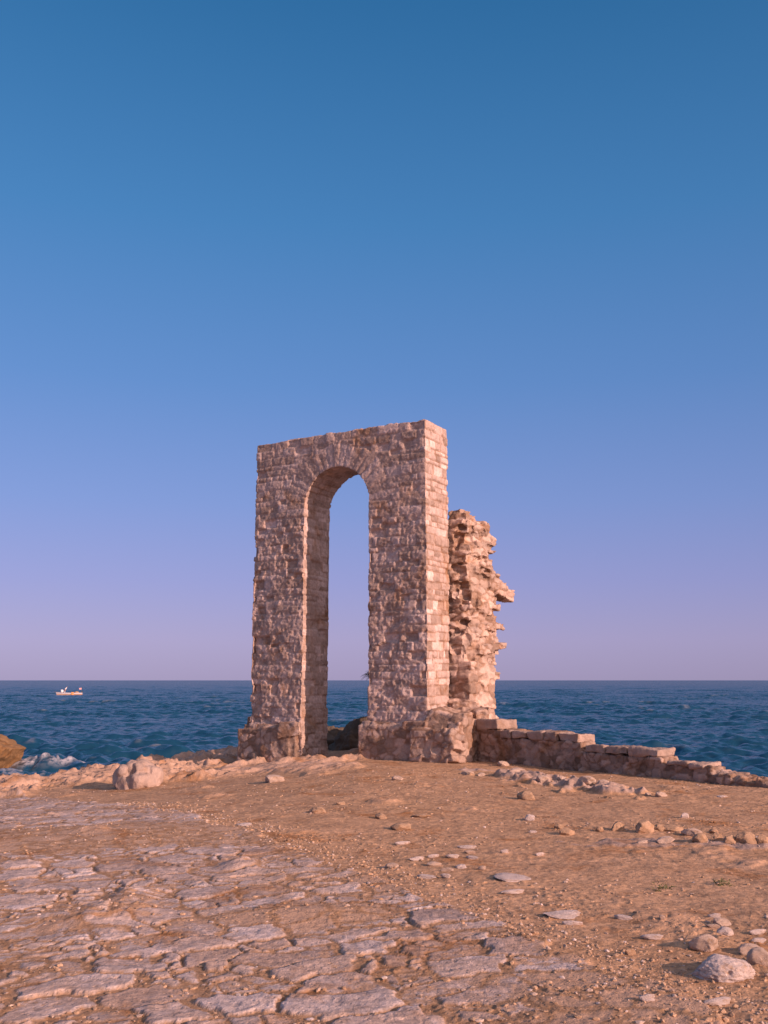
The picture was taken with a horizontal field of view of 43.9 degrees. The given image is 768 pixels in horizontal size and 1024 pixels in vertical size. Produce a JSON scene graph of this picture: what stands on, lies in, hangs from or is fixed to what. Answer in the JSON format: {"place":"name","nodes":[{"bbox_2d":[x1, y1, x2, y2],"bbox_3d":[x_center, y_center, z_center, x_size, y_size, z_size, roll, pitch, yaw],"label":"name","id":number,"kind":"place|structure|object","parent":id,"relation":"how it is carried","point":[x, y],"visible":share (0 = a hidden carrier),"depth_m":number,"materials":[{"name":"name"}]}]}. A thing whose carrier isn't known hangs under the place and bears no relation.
{"place":"outdoors","nodes":[
{"label":"outdoors","id":0,"kind":"place"},
{"bbox_2d":[0,745,362,791],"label":"rocky shore","id":1,"kind":"structure","parent":0,"point":[175,766],"depth_m":19.57,"materials":[{"name":"stone"}]},
{"bbox_2d":[0,787,723,1023],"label":"paved road","id":2,"kind":"structure","parent":0,"point":[388,938],"depth_m":5.82,"materials":[{"name":"stone"}]},
{"bbox_2d":[103,801,767,1023],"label":"road edge gravel","id":3,"kind":"structure","parent":2,"relation":"on","point":[667,987],"depth_m":5.96,"materials":[{"name":"brown gravel"}]},
{"bbox_2d":[236,823,251,825],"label":"stone","id":4,"kind":"object","parent":3,"relation":"on","point":[242,824],"visible":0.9,"depth_m":10.76,"materials":[{"name":"grey stone"}]},
{"bbox_2d":[0,748,767,1023],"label":"ground","id":5,"kind":"structure","parent":0,"point":[609,856],"depth_m":9.72,"materials":[{"name":"soil"}]},
{"bbox_2d":[112,759,163,789],"bbox_3d":[-4.501,4.899,17.459,0.804,0.709,0.868,8,-13,-38],"label":"boulder","id":6,"kind":"object","parent":5,"relation":"on","point":[138,774],"visible":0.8,"depth_m":17.27,"materials":[{"name":"stone"}]},
{"bbox_2d":[265,774,284,782],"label":"stone","id":7,"kind":"object","parent":5,"relation":"on","point":[273,778],"visible":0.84,"depth_m":16.10,"materials":[{"name":"beige stone"}]},
{"bbox_2d":[308,806,326,813],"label":"stone","id":8,"kind":"object","parent":5,"relation":"on","point":[319,809],"visible":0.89,"depth_m":11.68,"materials":[{"name":"beige stone"}]},
{"bbox_2d":[327,726,343,748],"bbox_3d":[-1.529,6.274,24.240,2.822,1.808,1.779,0,-10,0],"label":"rock outcrop","id":9,"kind":"object","parent":5,"relation":"on","point":[333,731],"visible":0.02,"depth_m":23.97,"materials":[{"name":"stone"}]},
{"bbox_2d":[336,801,344,804],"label":"stone","id":10,"kind":"object","parent":5,"relation":"on","point":[340,803],"visible":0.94,"depth_m":12.53,"materials":[{"name":"beige stone"}]},
{"bbox_2d":[328,716,367,750],"bbox_3d":[-0.476,5.912,23.162,1.781,1.880,1.622,0,-10,0],"label":"rock outcrop","id":11,"kind":"object","parent":5,"relation":"on","point":[346,738],"visible":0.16,"depth_m":22.94,"materials":[{"name":"stone"}]},
{"bbox_2d":[237,419,476,762],"bbox_3d":[-0.537,2.038,20.828,5.567,7.709,1.641,-6,-12,30],"label":"stone gateway","id":12,"kind":"object","parent":5,"relation":"on","point":[400,469],"visible":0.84,"depth_m":20.45,"materials":[{"name":"beige stone"}]},
{"bbox_2d":[375,812,386,818],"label":"stone","id":13,"kind":"object","parent":5,"relation":"on","point":[380,815],"visible":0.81,"depth_m":11.19,"materials":[{"name":"beige stone"}]},
{"bbox_2d":[385,863,398,867],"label":"stone","id":14,"kind":"object","parent":5,"relation":"on","point":[387,865],"visible":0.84,"depth_m":8.29,"materials":[{"name":"beige stone"}]},
{"bbox_2d":[392,776,402,779],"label":"stone","id":15,"kind":"object","parent":5,"relation":"on","point":[397,778],"visible":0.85,"depth_m":15.23,"materials":[{"name":"beige stone"}]},
{"bbox_2d":[390,823,410,829],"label":"stone","id":16,"kind":"object","parent":5,"relation":"on","point":[401,826],"visible":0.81,"depth_m":10.32,"materials":[{"name":"beige stone"}]},
{"bbox_2d":[395,841,409,844],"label":"stone","id":17,"kind":"object","parent":5,"relation":"on","point":[402,842],"visible":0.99,"depth_m":9.42,"materials":[{"name":"beige stone"}]},
{"bbox_2d":[408,856,423,860],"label":"stone","id":18,"kind":"object","parent":5,"relation":"on","point":[417,858],"visible":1,"depth_m":8.62,"materials":[{"name":"beige stone"}]},
{"bbox_2d":[412,814,430,817],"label":"stone","id":19,"kind":"object","parent":5,"relation":"on","point":[421,815],"visible":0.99,"depth_m":11.31,"materials":[{"name":"beige stone"}]},
{"bbox_2d":[417,874,435,878],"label":"stone","id":20,"kind":"object","parent":5,"relation":"on","point":[426,876],"visible":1,"depth_m":7.87,"materials":[{"name":"beige stone"}]},
{"bbox_2d":[427,854,438,857],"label":"stone","id":21,"kind":"object","parent":5,"relation":"on","point":[432,855],"visible":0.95,"depth_m":8.75,"materials":[{"name":"beige stone"}]},
{"bbox_2d":[426,861,441,865],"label":"stone","id":22,"kind":"object","parent":5,"relation":"on","point":[432,863],"visible":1,"depth_m":8.37,"materials":[{"name":"beige stone"}]},
{"bbox_2d":[440,873,450,877],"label":"stone","id":23,"kind":"object","parent":5,"relation":"on","point":[443,875],"visible":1,"depth_m":7.84,"materials":[{"name":"beige stone"}]},
{"bbox_2d":[440,867,453,871],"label":"stone","id":24,"kind":"object","parent":5,"relation":"on","point":[447,869],"visible":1,"depth_m":8.12,"materials":[{"name":"beige stone"}]},
{"bbox_2d":[446,854,458,857],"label":"stone","id":25,"kind":"object","parent":5,"relation":"on","point":[452,855],"visible":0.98,"depth_m":8.70,"materials":[{"name":"beige stone"}]},
{"bbox_2d":[455,864,466,868],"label":"stone","id":26,"kind":"object","parent":5,"relation":"on","point":[460,866],"visible":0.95,"depth_m":8.24,"materials":[{"name":"beige stone"}]},
{"bbox_2d":[457,845,475,848],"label":"stone","id":27,"kind":"object","parent":5,"relation":"on","point":[467,846],"visible":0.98,"depth_m":9.22,"materials":[{"name":"beige stone"}]},
{"bbox_2d":[461,771,473,774],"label":"stone","id":28,"kind":"object","parent":5,"relation":"on","point":[465,772],"visible":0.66,"depth_m":16.38,"materials":[{"name":"beige stone"}]},
{"bbox_2d":[464,850,474,853],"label":"stone","id":29,"kind":"object","parent":5,"relation":"on","point":[469,851],"visible":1,"depth_m":8.93,"materials":[{"name":"beige stone"}]},
{"bbox_2d":[466,855,477,858],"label":"stone","id":30,"kind":"object","parent":5,"relation":"on","point":[471,857],"visible":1,"depth_m":8.67,"materials":[{"name":"beige stone"}]},
{"bbox_2d":[447,509,514,718],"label":"ruined pier","id":31,"kind":"structure","parent":5,"relation":"on","point":[478,588],"depth_m":20.46,"materials":[{"name":"stone"}]},
{"bbox_2d":[477,866,485,869],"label":"stone","id":32,"kind":"object","parent":5,"relation":"on","point":[481,867],"visible":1,"depth_m":8.16,"materials":[{"name":"beige stone"}]},
{"bbox_2d":[497,761,509,766],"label":"stone","id":33,"kind":"object","parent":5,"relation":"on","point":[502,763],"visible":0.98,"depth_m":17.89,"materials":[{"name":"beige stone"}]},
{"bbox_2d":[493,872,530,881],"bbox_3d":[1.038,2.991,7.799,0.302,0.043,0.289,3,-9,-8],"label":"stone","id":34,"kind":"object","parent":5,"relation":"on","point":[507,877],"visible":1,"depth_m":7.74,"materials":[{"name":"beige stone"}]},
{"bbox_2d":[500,889,523,893],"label":"stone","id":35,"kind":"object","parent":5,"relation":"on","point":[514,891],"visible":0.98,"depth_m":7.24,"materials":[{"name":"beige stone"}]},
{"bbox_2d":[510,767,525,771],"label":"stone","id":36,"kind":"object","parent":5,"relation":"on","point":[516,769],"visible":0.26,"depth_m":16.22,"materials":[{"name":"beige stone"}]},
{"bbox_2d":[517,791,534,799],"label":"stone","id":37,"kind":"object","parent":5,"relation":"on","point":[525,795],"visible":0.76,"depth_m":13.02,"materials":[{"name":"beige stone"}]},
{"bbox_2d":[525,814,534,820],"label":"stone","id":38,"kind":"object","parent":5,"relation":"on","point":[529,817],"visible":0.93,"depth_m":11.00,"materials":[{"name":"grey stone"}]},
{"bbox_2d":[536,775,549,782],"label":"stone","id":39,"kind":"object","parent":5,"relation":"on","point":[542,778],"visible":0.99,"depth_m":14.90,"materials":[{"name":"beige stone"}]},
{"bbox_2d":[554,824,563,828],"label":"stone","id":40,"kind":"object","parent":5,"relation":"on","point":[558,826],"visible":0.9,"depth_m":10.34,"materials":[{"name":"beige stone"}]},
{"bbox_2d":[543,910,580,918],"bbox_3d":[1.237,2.780,6.575,0.279,0.043,0.192,5,-10,-22],"label":"stone","id":41,"kind":"object","parent":5,"relation":"on","point":[566,914],"visible":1,"depth_m":6.54,"materials":[{"name":"beige stone"}]},
{"bbox_2d":[559,827,574,835],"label":"stone","id":42,"kind":"object","parent":5,"relation":"on","point":[565,831],"visible":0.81,"depth_m":9.97,"materials":[{"name":"beige stone"}]},
{"bbox_2d":[562,920,582,925],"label":"stone","id":43,"kind":"object","parent":5,"relation":"on","point":[570,922],"visible":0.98,"depth_m":6.32,"materials":[{"name":"grey stone"}]},
{"bbox_2d":[578,776,595,785],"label":"stone","id":44,"kind":"object","parent":5,"relation":"on","point":[589,780],"visible":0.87,"depth_m":14.43,"materials":[{"name":"beige stone"}]},
{"bbox_2d":[595,826,603,831],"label":"stone","id":45,"kind":"object","parent":5,"relation":"on","point":[599,828],"visible":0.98,"depth_m":10.17,"materials":[{"name":"beige stone"}]},
{"bbox_2d":[611,821,624,830],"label":"stone","id":46,"kind":"object","parent":5,"relation":"on","point":[617,826],"visible":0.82,"depth_m":10.24,"materials":[{"name":"beige stone"}]},
{"bbox_2d":[475,718,767,787],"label":"wall","id":47,"kind":"structure","parent":5,"relation":"on","point":[506,740],"depth_m":17.10,"materials":[{"name":"stone"}]},
{"bbox_2d":[614,914,632,919],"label":"stone","id":48,"kind":"object","parent":5,"relation":"on","point":[621,917],"visible":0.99,"depth_m":6.46,"materials":[{"name":"grey stone"}]},
{"bbox_2d":[625,948,635,954],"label":"stone","id":49,"kind":"object","parent":5,"relation":"on","point":[631,951],"visible":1,"depth_m":5.63,"materials":[{"name":"stone"}]},
{"bbox_2d":[637,840,647,843],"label":"stone","id":50,"kind":"object","parent":5,"relation":"on","point":[643,841],"visible":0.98,"depth_m":9.33,"materials":[{"name":"beige stone"}]},
{"bbox_2d":[635,820,653,832],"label":"stone","id":51,"kind":"object","parent":5,"relation":"on","point":[644,826],"visible":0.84,"depth_m":10.07,"materials":[{"name":"beige stone"}]},
{"bbox_2d":[638,994,654,1001],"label":"stone","id":52,"kind":"object","parent":5,"relation":"on","point":[647,997],"visible":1,"depth_m":4.70,"materials":[{"name":"grey stone"}]},
{"bbox_2d":[654,824,664,831],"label":"stone","id":53,"kind":"object","parent":5,"relation":"on","point":[660,827],"visible":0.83,"depth_m":10.26,"materials":[{"name":"beige stone"}]},
{"bbox_2d":[655,792,666,796],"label":"stone","id":54,"kind":"object","parent":5,"relation":"on","point":[660,794],"visible":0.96,"depth_m":13.23,"materials":[{"name":"beige stone"}]},
{"bbox_2d":[651,880,676,891],"bbox_3d":[2.160,2.926,7.407,0.189,0.107,0.161,1,-10,-8],"label":"weed","id":55,"kind":"object","parent":5,"relation":"on","point":[660,887],"visible":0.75,"depth_m":7.38,"materials":[{"name":"green plant"}]},
{"bbox_2d":[656,836,674,843],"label":"stone","id":56,"kind":"object","parent":5,"relation":"on","point":[665,839],"visible":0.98,"depth_m":9.33,"materials":[{"name":"beige stone"}]},
{"bbox_2d":[664,824,683,831],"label":"stone","id":57,"kind":"object","parent":5,"relation":"on","point":[670,828],"visible":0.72,"depth_m":10.26,"materials":[{"name":"beige stone"}]},
{"bbox_2d":[680,813,688,817],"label":"stone","id":58,"kind":"object","parent":5,"relation":"on","point":[684,815],"visible":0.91,"depth_m":11.22,"materials":[{"name":"grey stone"}]},
{"bbox_2d":[681,828,701,836],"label":"stone","id":59,"kind":"object","parent":5,"relation":"on","point":[691,832],"visible":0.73,"depth_m":9.90,"materials":[{"name":"beige stone"}]},
{"bbox_2d":[692,833,707,842],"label":"stone","id":60,"kind":"object","parent":5,"relation":"on","point":[699,838],"visible":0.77,"depth_m":9.33,"materials":[{"name":"beige stone"}]},
{"bbox_2d":[688,934,718,951],"bbox_3d":[1.917,2.596,5.718,0.169,0.130,0.130,-4,-11,24],"label":"stone","id":61,"kind":"object","parent":5,"relation":"on","point":[705,943],"visible":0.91,"depth_m":5.67,"materials":[{"name":"beige stone"}]},
{"bbox_2d":[706,924,719,928],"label":"stone","id":62,"kind":"object","parent":5,"relation":"on","point":[715,926],"visible":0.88,"depth_m":6.18,"materials":[{"name":"beige stone"}]},
{"bbox_2d":[709,829,718,832],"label":"stone","id":63,"kind":"object","parent":5,"relation":"on","point":[713,830],"visible":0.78,"depth_m":10.06,"materials":[{"name":"beige stone"}]},
{"bbox_2d":[708,913,720,917],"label":"stone","id":64,"kind":"object","parent":5,"relation":"on","point":[715,915],"visible":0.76,"depth_m":6.50,"materials":[{"name":"beige stone"}]},
{"bbox_2d":[710,832,722,840],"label":"stone","id":65,"kind":"object","parent":5,"relation":"on","point":[716,836],"visible":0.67,"depth_m":9.44,"materials":[{"name":"beige stone"}]},
{"bbox_2d":[703,996,730,1005],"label":"stone","id":66,"kind":"object","parent":5,"relation":"on","point":[722,1001],"visible":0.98,"depth_m":4.74,"materials":[{"name":"grey stone"}]},
{"bbox_2d":[713,917,730,926],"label":"stone","id":67,"kind":"object","parent":5,"relation":"on","point":[720,921],"visible":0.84,"depth_m":6.26,"materials":[{"name":"beige stone"}]},
{"bbox_2d":[712,878,731,886],"bbox_3d":[2.682,2.944,7.546,0.164,0.092,0.149,0,-10,0],"label":"weed","id":68,"kind":"object","parent":5,"relation":"on","point":[721,880],"visible":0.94,"depth_m":7.53,"materials":[{"name":"green plant"}]},
{"bbox_2d":[691,954,755,982],"bbox_3d":[1.861,2.508,5.240,0.342,0.142,0.284,-6,-11,16],"label":"stone","id":69,"kind":"object","parent":5,"relation":"on","point":[720,968],"visible":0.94,"depth_m":5.15,"materials":[{"name":"grey stone"}]},
{"bbox_2d":[717,926,733,935],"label":"stone","id":70,"kind":"object","parent":5,"relation":"on","point":[723,930],"visible":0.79,"depth_m":6.03,"materials":[{"name":"grey stone"}]},
{"bbox_2d":[723,835,736,844],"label":"stone","id":71,"kind":"object","parent":5,"relation":"on","point":[729,839],"visible":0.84,"depth_m":9.29,"materials":[{"name":"beige stone"}]},
{"bbox_2d":[735,831,756,843],"bbox_3d":[3.544,3.204,9.298,0.220,0.162,0.148,4,-6,-3],"label":"stone","id":72,"kind":"object","parent":5,"relation":"on","point":[744,837],"visible":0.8,"depth_m":9.27,"materials":[{"name":"beige stone"}]},
{"bbox_2d":[738,943,759,954],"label":"stone","id":73,"kind":"object","parent":5,"relation":"on","point":[744,948],"visible":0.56,"depth_m":5.61,"materials":[{"name":"beige stone"}]},
{"bbox_2d":[746,947,767,966],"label":"stone","id":74,"kind":"object","parent":5,"relation":"on","point":[757,955],"visible":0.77,"depth_m":5.39,"materials":[{"name":"beige stone"}]},
{"bbox_2d":[749,929,765,934],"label":"stone","id":75,"kind":"object","parent":5,"relation":"on","point":[757,931],"visible":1,"depth_m":6.04,"materials":[{"name":"grey stone"}]},
{"bbox_2d":[751,937,765,942],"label":"stone","id":76,"kind":"object","parent":5,"relation":"on","point":[761,940],"visible":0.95,"depth_m":5.85,"materials":[{"name":"grey stone"}]},
{"bbox_2d":[757,834,767,843],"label":"stone","id":77,"kind":"object","parent":5,"relation":"on","point":[761,838],"visible":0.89,"depth_m":9.24,"materials":[{"name":"beige stone"}]},
{"bbox_2d":[0,680,767,776],"bbox_3d":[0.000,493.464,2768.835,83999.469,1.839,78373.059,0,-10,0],"label":"sea","id":78,"kind":"structure","parent":0,"point":[120,722],"depth_m":108.66,"materials":[{"name":"liquid"}]},
{"bbox_2d":[0,734,25,768],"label":"sea rock","id":79,"kind":"object","parent":78,"relation":"in","point":[11,752],"visible":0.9,"depth_m":43.57,"materials":[{"name":"stone"}]},
{"bbox_2d":[56,688,82,694],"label":"fishing boat","id":80,"kind":"object","parent":78,"relation":"on","point":[60,693],"visible":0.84,"depth_m":256.42,"materials":[{"name":"white paint"}]},
{"bbox_2d":[0,762,767,1023],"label":"gravel","id":81,"kind":"structure","parent":0,"point":[480,1020],"depth_m":6.47,"materials":[{"name":"gravel"}]},
{"bbox_2d":[640,934,662,939],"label":"stone","id":82,"kind":"object","parent":81,"relation":"on","point":[652,936],"visible":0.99,"depth_m":5.93,"materials":[{"name":"grey stone"}]},
{"bbox_2d":[0,0,767,679],"label":"sky","id":83,"kind":"structure","parent":0,"point":[534,233],"materials":[{"name":"blue"}]}
]}

